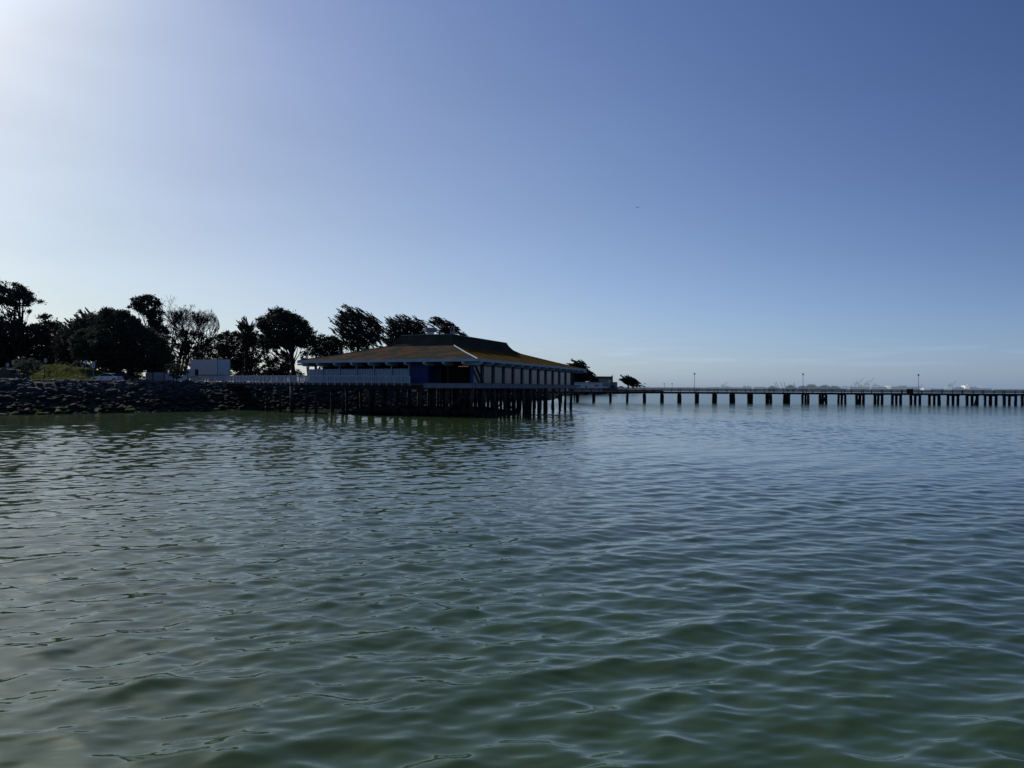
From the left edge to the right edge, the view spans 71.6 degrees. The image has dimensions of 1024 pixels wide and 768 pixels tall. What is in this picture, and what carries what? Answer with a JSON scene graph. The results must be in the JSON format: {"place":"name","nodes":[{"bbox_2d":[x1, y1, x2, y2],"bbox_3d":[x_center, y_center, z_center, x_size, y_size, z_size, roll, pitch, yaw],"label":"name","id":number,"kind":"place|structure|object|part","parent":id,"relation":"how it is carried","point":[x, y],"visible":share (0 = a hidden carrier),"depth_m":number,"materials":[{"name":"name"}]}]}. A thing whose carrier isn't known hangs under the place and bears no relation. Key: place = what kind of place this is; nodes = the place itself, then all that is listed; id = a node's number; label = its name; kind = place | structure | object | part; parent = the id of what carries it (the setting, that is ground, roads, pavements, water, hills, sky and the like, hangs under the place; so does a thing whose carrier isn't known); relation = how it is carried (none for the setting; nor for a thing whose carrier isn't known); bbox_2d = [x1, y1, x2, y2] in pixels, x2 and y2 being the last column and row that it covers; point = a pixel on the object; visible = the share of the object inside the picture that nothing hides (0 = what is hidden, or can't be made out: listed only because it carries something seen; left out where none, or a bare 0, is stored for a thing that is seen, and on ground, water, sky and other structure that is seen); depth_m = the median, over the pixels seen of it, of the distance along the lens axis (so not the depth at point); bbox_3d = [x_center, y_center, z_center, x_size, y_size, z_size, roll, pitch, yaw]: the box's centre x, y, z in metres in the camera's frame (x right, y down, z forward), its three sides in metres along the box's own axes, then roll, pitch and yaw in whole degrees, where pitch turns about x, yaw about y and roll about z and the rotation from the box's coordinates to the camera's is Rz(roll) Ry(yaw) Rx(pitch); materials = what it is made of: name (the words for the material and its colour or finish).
{"place":"outdoors","nodes":[
{"label":"outdoors","id":0,"kind":"place"},
{"bbox_2d":[0,367,656,414],"bbox_3d":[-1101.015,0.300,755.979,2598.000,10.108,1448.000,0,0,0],"label":"ground","id":1,"kind":"structure","parent":0,"point":[22,400],"depth_m":113.50,"materials":[{"name":"grey stone"}]},
{"bbox_2d":[0,368,29,378],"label":"parked suv","id":2,"kind":"object","parent":1,"relation":"on","point":[10,373],"visible":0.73,"depth_m":111.13,"materials":[{"name":"paint"}]},
{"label":"side windows","id":3,"kind":"part","parent":2,"relation":"part of","materials":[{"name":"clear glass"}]},
{"bbox_2d":[0,303,31,343],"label":"pine tree","id":4,"kind":"object","parent":1,"relation":"on","point":[27,311],"visible":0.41,"depth_m":152.82,"materials":[{"name":"green plant"}]},
{"bbox_2d":[0,315,32,368],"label":"cypress tree","id":5,"kind":"object","parent":1,"relation":"on","point":[14,335],"visible":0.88,"depth_m":144.99,"materials":[{"name":"green plant"}]},
{"bbox_2d":[0,281,47,325],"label":"pine tree","id":6,"kind":"object","parent":1,"relation":"on","point":[16,295],"visible":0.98,"depth_m":149.61,"materials":[{"name":"green plant"}]},
{"bbox_2d":[12,356,43,377],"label":"shrub","id":7,"kind":"object","parent":1,"relation":"on","point":[23,363],"visible":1,"depth_m":111.64,"materials":[{"name":"green plant"}]},
{"bbox_2d":[23,392,32,397],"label":"boulder","id":8,"kind":"object","parent":1,"relation":"on","point":[27,395],"visible":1,"depth_m":103.32,"materials":[{"name":"stone"}]},
{"bbox_2d":[20,321,58,365],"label":"cypress tree","id":9,"kind":"object","parent":1,"relation":"on","point":[38,335],"visible":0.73,"depth_m":147.24,"materials":[{"name":"green plant"}]},
{"bbox_2d":[37,395,46,399],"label":"boulder","id":10,"kind":"object","parent":1,"relation":"on","point":[43,397],"visible":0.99,"depth_m":103.88,"materials":[{"name":"stone"}]},
{"bbox_2d":[36,312,62,347],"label":"pine tree","id":11,"kind":"object","parent":1,"relation":"on","point":[54,325],"visible":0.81,"depth_m":167.64,"materials":[{"name":"green plant"}]},
{"bbox_2d":[45,367,54,379],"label":"shrub","id":12,"kind":"object","parent":1,"relation":"on","point":[47,371],"visible":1,"depth_m":112.96,"materials":[{"name":"green plant"}]},
{"bbox_2d":[52,397,60,402],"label":"boulder","id":13,"kind":"object","parent":1,"relation":"on","point":[56,399],"visible":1,"depth_m":104.62,"materials":[{"name":"stone"}]},
{"bbox_2d":[54,409,61,413],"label":"boulder","id":14,"kind":"object","parent":1,"relation":"on","point":[57,411],"visible":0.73,"depth_m":102.36,"materials":[{"name":"stone"}]},
{"bbox_2d":[50,307,92,363],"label":"cypress tree","id":15,"kind":"object","parent":1,"relation":"on","point":[61,353],"visible":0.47,"depth_m":160.66,"materials":[{"name":"green plant"}]},
{"bbox_2d":[92,362,94,379],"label":"sign post","id":16,"kind":"object","parent":1,"relation":"on","point":[93,365],"visible":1,"depth_m":114.00,"materials":[{"name":"grey metal"}]},
{"bbox_2d":[57,360,144,378],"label":"hedge","id":17,"kind":"object","parent":1,"relation":"on","point":[79,364],"visible":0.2,"depth_m":149.49,"materials":[{"name":"green plant"}]},
{"bbox_2d":[91,373,123,380],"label":"parked car","id":18,"kind":"object","parent":1,"relation":"on","point":[110,376],"visible":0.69,"depth_m":118.17,"materials":[{"name":"white paint"}]},
{"bbox_2d":[64,306,178,374],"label":"dome tree","id":19,"kind":"object","parent":1,"relation":"on","point":[110,338],"visible":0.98,"depth_m":128.63,"materials":[{"name":"green plant"}]},
{"bbox_2d":[117,373,138,380],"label":"parked car","id":20,"kind":"object","parent":1,"relation":"on","point":[128,376],"visible":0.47,"depth_m":122.19,"materials":[{"name":"paint"}]},
{"bbox_2d":[30,363,231,381],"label":"grass","id":21,"kind":"structure","parent":1,"relation":"on","point":[60,372],"depth_m":123.98,"materials":[{"name":"green plant"}]},
{"bbox_2d":[126,294,168,333],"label":"pine tree","id":22,"kind":"object","parent":1,"relation":"on","point":[140,306],"visible":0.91,"depth_m":159.31,"materials":[{"name":"green plant"}]},
{"bbox_2d":[145,372,187,380],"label":"panel fence","id":23,"kind":"object","parent":1,"relation":"on","point":[157,376],"visible":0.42,"depth_m":125.97,"materials":[{"name":"paint"}]},
{"bbox_2d":[163,363,188,385],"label":"shrub","id":24,"kind":"object","parent":1,"relation":"on","point":[181,370],"visible":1,"depth_m":120.74,"materials":[{"name":"green plant"}]},
{"bbox_2d":[154,325,215,375],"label":"pine tree","id":25,"kind":"object","parent":1,"relation":"on","point":[182,346],"visible":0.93,"depth_m":157.66,"materials":[{"name":"green plant"}]},
{"bbox_2d":[161,296,219,375],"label":"bare tree","id":26,"kind":"object","parent":1,"relation":"on","point":[180,318],"visible":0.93,"depth_m":158.77,"materials":[{"name":"brown plant"}]},
{"bbox_2d":[188,369,197,378],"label":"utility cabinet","id":27,"kind":"object","parent":1,"relation":"on","point":[193,372],"visible":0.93,"depth_m":137.98,"materials":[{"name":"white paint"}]},
{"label":"door","id":28,"kind":"part","parent":27,"relation":"part of","materials":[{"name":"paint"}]},
{"bbox_2d":[184,359,229,379],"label":"box truck","id":29,"kind":"object","parent":1,"relation":"on","point":[212,367],"visible":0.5,"depth_m":148.91,"materials":[{"name":"paint"}]},
{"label":"rear door","id":30,"kind":"part","parent":29,"relation":"part of","materials":[{"name":"paint"}]},
{"bbox_2d":[184,343,230,381],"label":"pine tree","id":31,"kind":"object","parent":1,"relation":"on","point":[211,355],"visible":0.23,"depth_m":171.05,"materials":[{"name":"green plant"}]},
{"bbox_2d":[211,329,262,381],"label":"pine tree","id":32,"kind":"object","parent":1,"relation":"on","point":[230,347],"visible":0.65,"depth_m":167.16,"materials":[{"name":"green plant"}]},
{"bbox_2d":[236,316,258,373],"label":"fir tree","id":33,"kind":"object","parent":1,"relation":"on","point":[251,335],"visible":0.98,"depth_m":159.66,"materials":[{"name":"green plant"}]},
{"bbox_2d":[232,367,304,376],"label":"hedge","id":34,"kind":"object","parent":1,"relation":"on","point":[255,372],"visible":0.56,"depth_m":159.53,"materials":[{"name":"green plant"}]},
{"bbox_2d":[257,349,294,378],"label":"pine tree","id":35,"kind":"object","parent":1,"relation":"on","point":[283,369],"visible":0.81,"depth_m":155.54,"materials":[{"name":"green plant"}]},
{"bbox_2d":[252,305,319,375],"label":"pine tree","id":36,"kind":"object","parent":1,"relation":"on","point":[287,330],"visible":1,"depth_m":149.19,"materials":[{"name":"green plant"}]},
{"bbox_2d":[189,376,409,412],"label":"pier","id":37,"kind":"structure","parent":1,"relation":"on","point":[260,381],"depth_m":116.35,"materials":[{"name":"paint"}]},
{"bbox_2d":[299,350,317,375],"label":"pine tree","id":38,"kind":"object","parent":1,"relation":"on","point":[306,354],"visible":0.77,"depth_m":159.77,"materials":[{"name":"green plant"}]},
{"bbox_2d":[305,333,344,368],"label":"pine tree","id":39,"kind":"object","parent":1,"relation":"on","point":[333,346],"visible":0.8,"depth_m":171.26,"materials":[{"name":"green plant"}]},
{"bbox_2d":[0,380,663,414],"bbox_3d":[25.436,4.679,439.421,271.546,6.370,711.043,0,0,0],"label":"riprap","id":40,"kind":"object","parent":1,"relation":"on","point":[188,387],"visible":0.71,"depth_m":116.51,"materials":[{"name":"stone"}]},
{"bbox_2d":[328,303,388,352],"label":"cypress tree","id":41,"kind":"object","parent":1,"relation":"on","point":[358,337],"visible":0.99,"depth_m":174.04,"materials":[{"name":"green plant"}]},
{"bbox_2d":[380,314,427,346],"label":"cypress tree","id":42,"kind":"object","parent":1,"relation":"on","point":[412,327],"visible":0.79,"depth_m":181.03,"materials":[{"name":"green plant"}]},
{"bbox_2d":[282,382,556,415],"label":"riprap","id":43,"kind":"object","parent":1,"relation":"on","point":[404,409],"visible":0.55,"depth_m":129.52,"materials":[{"name":"stone"}]},
{"bbox_2d":[426,316,467,335],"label":"cypress tree","id":44,"kind":"object","parent":1,"relation":"on","point":[439,322],"visible":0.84,"depth_m":181.35,"materials":[{"name":"green plant"}]},
{"bbox_2d":[566,359,600,381],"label":"cypress tree","id":45,"kind":"object","parent":1,"relation":"on","point":[589,376],"visible":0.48,"depth_m":447.84,"materials":[{"name":"green plant"}]},
{"bbox_2d":[574,381,601,388],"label":"white building","id":46,"kind":"structure","parent":1,"relation":"on","point":[589,385],"depth_m":440.00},
{"bbox_2d":[596,376,616,388],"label":"grey building","id":47,"kind":"structure","parent":1,"relation":"on","point":[606,380],"depth_m":479.99,"materials":[{"name":"silver metal"}]},
{"bbox_2d":[619,374,644,387],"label":"cypress tree","id":48,"kind":"object","parent":1,"relation":"on","point":[628,381],"visible":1,"depth_m":558.91,"materials":[{"name":"green plant"}]},
{"bbox_2d":[0,389,1023,767],"bbox_3d":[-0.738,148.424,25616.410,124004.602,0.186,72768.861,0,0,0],"label":"water","id":49,"kind":"structure","parent":0,"point":[636,581],"depth_m":14.62,"materials":[{"name":"teal liquid"}]},
{"bbox_2d":[297,326,586,415],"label":"waterfront restaurant","id":50,"kind":"structure","parent":49,"relation":"in","point":[431,361],"depth_m":110.91},
{"bbox_2d":[474,363,483,382],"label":"window","id":51,"kind":"structure","parent":50,"relation":"in","point":[480,367],"depth_m":104.34,"materials":[{"name":"grey glass"}]},
{"bbox_2d":[484,364,494,383],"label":"window","id":52,"kind":"structure","parent":50,"relation":"in","point":[489,371],"depth_m":107.81,"materials":[{"name":"grey glass"}]},
{"bbox_2d":[495,366,504,383],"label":"window","id":53,"kind":"structure","parent":50,"relation":"in","point":[499,371],"depth_m":111.71,"materials":[{"name":"grey glass"}]},
{"bbox_2d":[505,366,514,383],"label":"window","id":54,"kind":"structure","parent":50,"relation":"in","point":[509,372],"depth_m":115.86,"materials":[{"name":"grey glass"}]},
{"bbox_2d":[515,368,523,383],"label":"window","id":55,"kind":"structure","parent":50,"relation":"in","point":[519,372],"depth_m":119.69,"materials":[{"name":"grey glass"}]},
{"bbox_2d":[524,368,531,383],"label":"window","id":56,"kind":"structure","parent":50,"relation":"in","point":[527,372],"depth_m":123.76,"materials":[{"name":"grey glass"}]},
{"bbox_2d":[532,369,539,384],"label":"window","id":57,"kind":"structure","parent":50,"relation":"in","point":[535,373],"depth_m":127.65,"materials":[{"name":"grey glass"}]},
{"bbox_2d":[540,370,546,384],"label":"window","id":58,"kind":"structure","parent":50,"relation":"in","point":[543,373],"depth_m":131.26,"materials":[{"name":"grey glass"}]},
{"bbox_2d":[547,370,553,384],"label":"window","id":59,"kind":"structure","parent":50,"relation":"in","point":[550,374],"depth_m":135.06,"materials":[{"name":"grey glass"}]},
{"bbox_2d":[554,371,560,384],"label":"window","id":60,"kind":"structure","parent":50,"relation":"in","point":[557,374],"depth_m":139.11,"materials":[{"name":"grey glass"}]},
{"bbox_2d":[561,372,566,384],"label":"window","id":61,"kind":"structure","parent":50,"relation":"in","point":[563,374],"depth_m":143.09,"materials":[{"name":"grey glass"}]},
{"bbox_2d":[567,372,572,384],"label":"window","id":62,"kind":"structure","parent":50,"relation":"in","point":[569,374],"depth_m":146.64,"materials":[{"name":"grey glass"}]},
{"bbox_2d":[768,385,776,389],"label":"tree clump","id":63,"kind":"object","parent":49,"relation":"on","point":[772,387],"visible":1,"depth_m":3189.36,"materials":[{"name":"plant"}]},
{"bbox_2d":[542,388,1023,405],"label":"pier","id":64,"kind":"structure","parent":49,"relation":"in","point":[805,397],"depth_m":201.96,"materials":[{"name":"brown wood"}]},
{"bbox_2d":[784,384,796,389],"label":"tree clump","id":65,"kind":"object","parent":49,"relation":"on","point":[790,387],"visible":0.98,"depth_m":3191.36,"materials":[{"name":"plant"}]},
{"bbox_2d":[798,385,806,389],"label":"tree clump","id":66,"kind":"object","parent":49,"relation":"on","point":[802,387],"visible":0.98,"depth_m":3189.91,"materials":[{"name":"plant"}]},
{"bbox_2d":[805,384,817,389],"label":"tree clump","id":67,"kind":"object","parent":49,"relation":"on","point":[810,386],"visible":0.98,"depth_m":3194.51,"materials":[{"name":"plant"}]},
{"bbox_2d":[818,384,831,388],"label":"tree clump","id":68,"kind":"object","parent":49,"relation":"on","point":[826,386],"visible":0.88,"depth_m":3192.49,"materials":[{"name":"plant"}]},
{"bbox_2d":[847,387,868,388],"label":"port shed","id":69,"kind":"structure","parent":49,"relation":"on","point":[856,388],"depth_m":6200.01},
{"bbox_2d":[869,386,917,389],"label":"container ship","id":70,"kind":"object","parent":49,"relation":"on","point":[897,387],"visible":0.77,"depth_m":5603.01},
{"bbox_2d":[948,386,991,390],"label":"container ship","id":71,"kind":"object","parent":49,"relation":"on","point":[967,388],"visible":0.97,"depth_m":5599.95},
{"bbox_2d":[0,0,1023,388],"label":"sky","id":72,"kind":"structure","parent":0,"point":[829,192],"materials":[{"name":"blue"}]},
{"bbox_2d":[624,387,1023,390],"bbox_3d":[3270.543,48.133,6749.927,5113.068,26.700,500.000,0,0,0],"label":"shore","id":73,"kind":"structure","parent":0,"point":[744,387],"depth_m":6499.96,"materials":[{"name":"grey"}]}
]}

